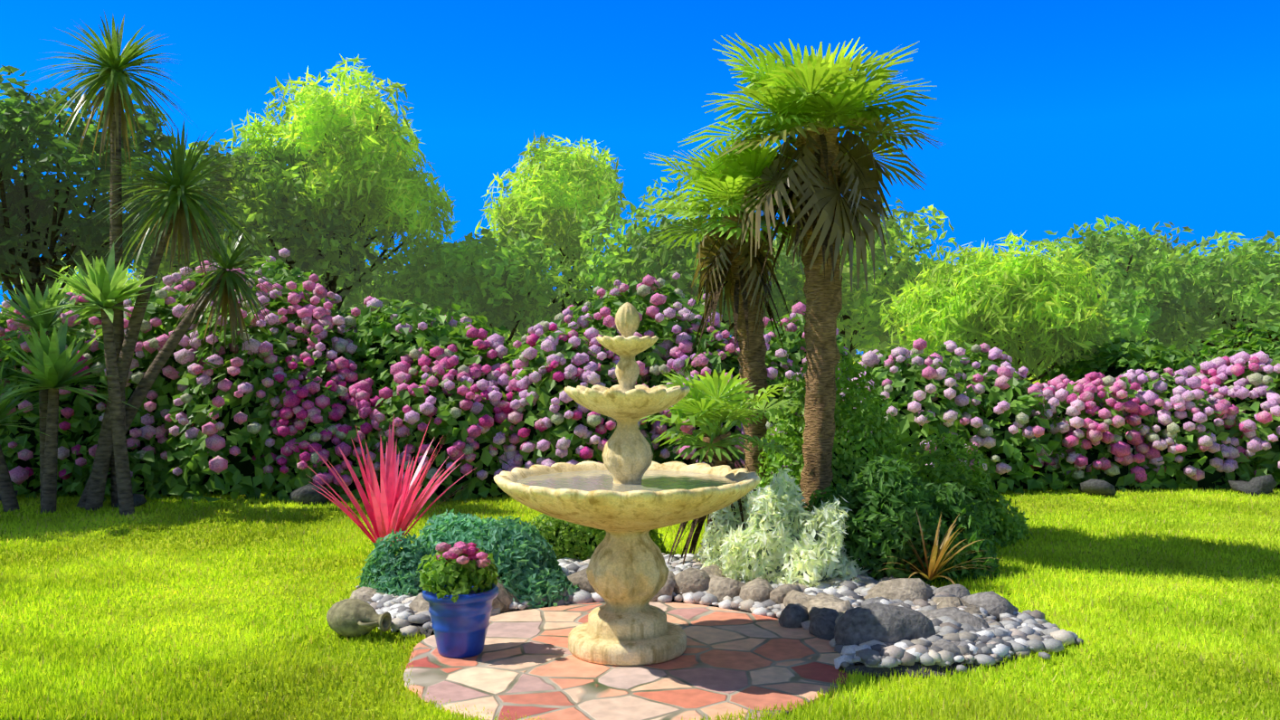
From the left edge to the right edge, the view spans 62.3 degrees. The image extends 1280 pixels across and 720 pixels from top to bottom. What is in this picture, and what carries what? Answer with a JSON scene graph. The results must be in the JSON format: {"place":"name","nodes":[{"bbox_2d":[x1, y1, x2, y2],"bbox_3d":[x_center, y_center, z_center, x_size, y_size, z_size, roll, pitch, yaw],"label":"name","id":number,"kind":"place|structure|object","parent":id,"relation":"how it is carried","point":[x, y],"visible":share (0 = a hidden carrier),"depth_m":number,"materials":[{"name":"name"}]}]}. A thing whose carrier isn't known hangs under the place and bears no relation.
{"place":"outdoors","nodes":[
{"label":"outdoors","id":0,"kind":"place"},
{"bbox_2d":[514,390,739,492],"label":"fountain water","id":1,"kind":"structure","parent":0,"point":[651,480],"depth_m":5.87,"materials":[{"name":"liquid"}]},
{"bbox_2d":[0,355,1279,719],"bbox_3d":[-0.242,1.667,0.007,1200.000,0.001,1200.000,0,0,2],"label":"lawn ground","id":2,"kind":"structure","parent":0,"point":[376,685],"depth_m":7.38,"materials":[{"name":"green plant"}]},
{"bbox_2d":[0,281,16,300],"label":"tree","id":3,"kind":"object","parent":2,"relation":"on","point":[4,295],"visible":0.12,"depth_m":26.29,"materials":[{"name":"green plant"}]},
{"bbox_2d":[0,256,143,342],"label":"tree","id":4,"kind":"object","parent":2,"relation":"on","point":[69,288],"visible":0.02,"depth_m":27.35,"materials":[{"name":"green plant"}]},
{"bbox_2d":[0,64,207,323],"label":"tree","id":5,"kind":"object","parent":2,"relation":"on","point":[35,214],"visible":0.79,"depth_m":16.13,"materials":[{"name":"green plant"}]},
{"bbox_2d":[0,9,296,515],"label":"palm trees","id":6,"kind":"object","parent":2,"relation":"on","point":[179,213],"visible":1,"depth_m":11.20,"materials":[{"name":"green plant"}]},
{"bbox_2d":[122,133,400,292],"bbox_3d":[-7.434,-1.576,20.298,4.437,6.214,4.452,0,0,-36],"label":"dark tree","id":7,"kind":"object","parent":2,"relation":"on","point":[282,231],"visible":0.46,"depth_m":19.48,"materials":[{"name":"green plant"}]},
{"bbox_2d":[211,53,459,310],"bbox_3d":[-6.054,-2.175,20.697,4.999,7.422,4.024,0,0,2],"label":"feathery tree","id":8,"kind":"object","parent":2,"relation":"on","point":[369,147],"visible":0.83,"depth_m":19.90,"materials":[{"name":"green plant"}]},
{"bbox_2d":[304,237,405,317],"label":"tree","id":9,"kind":"object","parent":2,"relation":"on","point":[343,308],"visible":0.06,"depth_m":24.66,"materials":[{"name":"green plant"}]},
{"bbox_2d":[326,598,391,637],"bbox_3d":[-1.651,1.512,6.197,0.406,0.224,0.232,0,0,23],"label":"clay jug","id":10,"kind":"object","parent":2,"relation":"on","point":[348,618],"visible":0.98,"depth_m":6.12,"materials":[{"name":"beige ceramic"}]},
{"bbox_2d":[296,414,476,546],"bbox_3d":[-2.005,0.988,8.333,1.373,1.111,1.422,0,0,2],"label":"red cordyline","id":11,"kind":"object","parent":2,"relation":"on","point":[389,507],"visible":0.81,"depth_m":8.22,"materials":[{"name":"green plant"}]},
{"bbox_2d":[339,224,578,349],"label":"tree","id":12,"kind":"object","parent":2,"relation":"on","point":[507,287],"visible":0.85,"depth_m":20.52,"materials":[{"name":"green plant"}]},
{"bbox_2d":[502,312,549,345],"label":"tree","id":13,"kind":"object","parent":2,"relation":"on","point":[507,335],"depth_m":27.27,"materials":[{"name":"green plant"}]},
{"bbox_2d":[474,131,629,322],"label":"feathery tree","id":14,"kind":"object","parent":2,"relation":"on","point":[557,198],"visible":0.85,"depth_m":21.74,"materials":[{"name":"green plant"}]},
{"bbox_2d":[523,513,665,560],"bbox_3d":[-0.375,1.377,8.463,1.362,0.564,0.744,0,0,-17],"label":"boxwood shrub","id":15,"kind":"object","parent":2,"relation":"on","point":[564,538],"visible":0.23,"depth_m":8.14,"materials":[{"name":"green plant"}]},
{"bbox_2d":[542,284,671,337],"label":"tree","id":16,"kind":"object","parent":2,"relation":"on","point":[583,303],"depth_m":25.61,"materials":[{"name":"green plant"}]},
{"bbox_2d":[402,601,848,719],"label":"patio","id":17,"kind":"structure","parent":2,"relation":"on","point":[526,662],"depth_m":5.42,"materials":[{"name":"stone"}]},
{"bbox_2d":[422,583,498,658],"bbox_3d":[-0.981,1.422,5.800,0.414,0.357,0.414,0,0,2],"label":"blue flower pot","id":18,"kind":"object","parent":17,"relation":"on","point":[459,627],"visible":0.85,"depth_m":5.67,"materials":[{"name":"ceramic"}]},
{"bbox_2d":[417,540,498,603],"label":"potted flowers","id":19,"kind":"object","parent":18,"relation":"on","point":[459,567],"visible":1,"depth_m":5.69,"materials":[{"name":"green plant"}]},
{"bbox_2d":[493,302,760,665],"bbox_3d":[-0.069,0.640,5.847,1.453,1.919,1.453,0,0,2],"label":"fountain","id":20,"kind":"object","parent":17,"relation":"on","point":[627,573],"visible":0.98,"depth_m":5.67,"materials":[{"name":"stone"}]},
{"bbox_2d":[0,474,1277,656],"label":"rocks","id":21,"kind":"object","parent":2,"relation":"on","point":[879,622],"visible":0.56,"depth_m":6.15,"materials":[{"name":"grey stone"}]},
{"bbox_2d":[0,247,1279,503],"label":"hydrangea hedge leaves","id":22,"kind":"object","parent":2,"relation":"on","point":[322,376],"visible":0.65,"depth_m":12.74,"materials":[{"name":"green plant"}]},
{"bbox_2d":[549,176,805,342],"bbox_3d":[1.096,-0.972,20.692,5.469,5.046,4.078,0,0,2],"label":"tree","id":23,"kind":"object","parent":2,"relation":"on","point":[642,257],"visible":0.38,"depth_m":19.54,"materials":[{"name":"green plant"}]},
{"bbox_2d":[390,598,1017,677],"bbox_3d":[0.276,1.588,7.060,4.492,0.048,2.592,0,0,18],"label":"pebble bed","id":24,"kind":"object","parent":2,"relation":"on","point":[883,671],"depth_m":5.47,"materials":[{"name":"stone"}]},
{"bbox_2d":[353,509,578,608],"bbox_3d":[-1.156,1.341,7.383,1.562,0.610,1.273,0,0,2],"label":"shrub","id":25,"kind":"object","parent":24,"relation":"on","point":[526,562],"visible":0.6,"depth_m":7.03,"materials":[{"name":"green plant"}]},
{"bbox_2d":[349,563,981,624],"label":"edging rocks","id":26,"kind":"object","parent":24,"relation":"on","point":[711,579],"visible":0.23,"depth_m":6.80,"materials":[{"name":"stone"}]},
{"bbox_2d":[355,552,1083,672],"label":"pebbles","id":27,"kind":"object","parent":24,"relation":"on","point":[1024,633],"visible":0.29,"depth_m":6.22,"materials":[{"name":"stone"}]},
{"bbox_2d":[692,467,868,587],"bbox_3d":[1.013,1.224,7.561,1.330,0.914,1.208,0,0,2],"label":"silvery shrub","id":28,"kind":"object","parent":24,"relation":"on","point":[770,541],"visible":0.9,"depth_m":7.30,"materials":[{"name":"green plant"}]},
{"bbox_2d":[638,367,801,564],"bbox_3d":[0.533,0.982,8.025,1.368,1.864,1.523,0,0,28],"label":"small palm","id":29,"kind":"object","parent":2,"relation":"on","point":[704,404],"visible":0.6,"depth_m":7.84,"materials":[{"name":"green plant"}]},
{"bbox_2d":[642,130,803,490],"bbox_3d":[0.895,-0.220,9.468,1.801,3.649,1.952,0,0,2],"label":"tall palm tree","id":30,"kind":"object","parent":2,"relation":"on","point":[744,290],"visible":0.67,"depth_m":9.41,"materials":[{"name":"green plant"}]},
{"bbox_2d":[726,322,857,358],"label":"tree","id":31,"kind":"object","parent":2,"relation":"on","point":[853,353],"depth_m":26.62,"materials":[{"name":"green plant"}]},
{"bbox_2d":[678,33,943,511],"bbox_3d":[1.410,-0.542,8.835,2.199,4.312,2.149,0,0,2],"label":"tall palm tree","id":32,"kind":"object","parent":2,"relation":"on","point":[814,102],"visible":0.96,"depth_m":8.62,"materials":[{"name":"green plant"}]},
{"bbox_2d":[730,197,957,356],"bbox_3d":[3.810,-0.861,21.484,4.638,4.797,4.360,0,0,-20],"label":"tree","id":33,"kind":"object","parent":2,"relation":"on","point":[858,317],"visible":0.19,"depth_m":20.32,"materials":[{"name":"green plant"}]},
{"bbox_2d":[755,347,1033,547],"bbox_3d":[2.256,0.771,9.315,2.634,1.886,1.201,0,0,-13],"label":"leafy shrub","id":34,"kind":"object","parent":2,"relation":"on","point":[851,453],"visible":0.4,"depth_m":9.21,"materials":[{"name":"green plant"}]},
{"bbox_2d":[802,454,1002,586],"bbox_3d":[1.921,1.206,8.051,1.753,0.989,1.305,0,0,2],"label":"bush","id":35,"kind":"object","parent":2,"relation":"on","point":[898,495],"visible":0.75,"depth_m":7.73,"materials":[{"name":"green plant"}]},
{"bbox_2d":[850,257,957,362],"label":"tree","id":36,"kind":"object","parent":2,"relation":"on","point":[883,346],"visible":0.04,"depth_m":27.04,"materials":[{"name":"green plant"}]},
{"bbox_2d":[870,509,1003,584],"bbox_3d":[2.045,1.306,7.522,0.786,0.498,0.954,0,0,-28],"label":"spiky plant","id":37,"kind":"object","parent":2,"relation":"on","point":[933,572],"visible":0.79,"depth_m":7.47,"materials":[{"name":"orange plant"}]},
{"bbox_2d":[878,229,1113,382],"bbox_3d":[5.807,-0.244,17.164,3.443,3.598,3.215,0,1,37],"label":"feathery tree","id":38,"kind":"object","parent":2,"relation":"on","point":[1030,308],"visible":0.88,"depth_m":16.38,"materials":[{"name":"green plant"}]},
{"bbox_2d":[988,344,1197,382],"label":"tree","id":39,"kind":"object","parent":2,"relation":"on","point":[1189,349],"depth_m":24.97,"materials":[{"name":"green plant"}]},
{"bbox_2d":[1019,214,1219,371],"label":"tree","id":40,"kind":"object","parent":2,"relation":"on","point":[1148,287],"visible":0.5,"depth_m":19.63,"materials":[{"name":"green plant"}]},
{"bbox_2d":[1111,221,1199,261],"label":"tree","id":41,"kind":"object","parent":2,"relation":"on","point":[1175,241],"visible":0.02,"depth_m":22.78,"materials":[{"name":"green plant"}]},
{"bbox_2d":[1161,229,1279,364],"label":"tree","id":42,"kind":"object","parent":2,"relation":"on","point":[1239,283],"visible":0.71,"depth_m":20.32,"materials":[{"name":"green plant"}]},
{"bbox_2d":[1180,247,1279,370],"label":"tree","id":43,"kind":"object","parent":2,"relation":"on","point":[1210,356],"depth_m":26.18,"materials":[{"name":"green plant"}]},
{"bbox_2d":[0,0,1279,355],"label":"sky","id":44,"kind":"structure","parent":0,"point":[1057,115],"materials":[{"name":"blue"}]}
]}

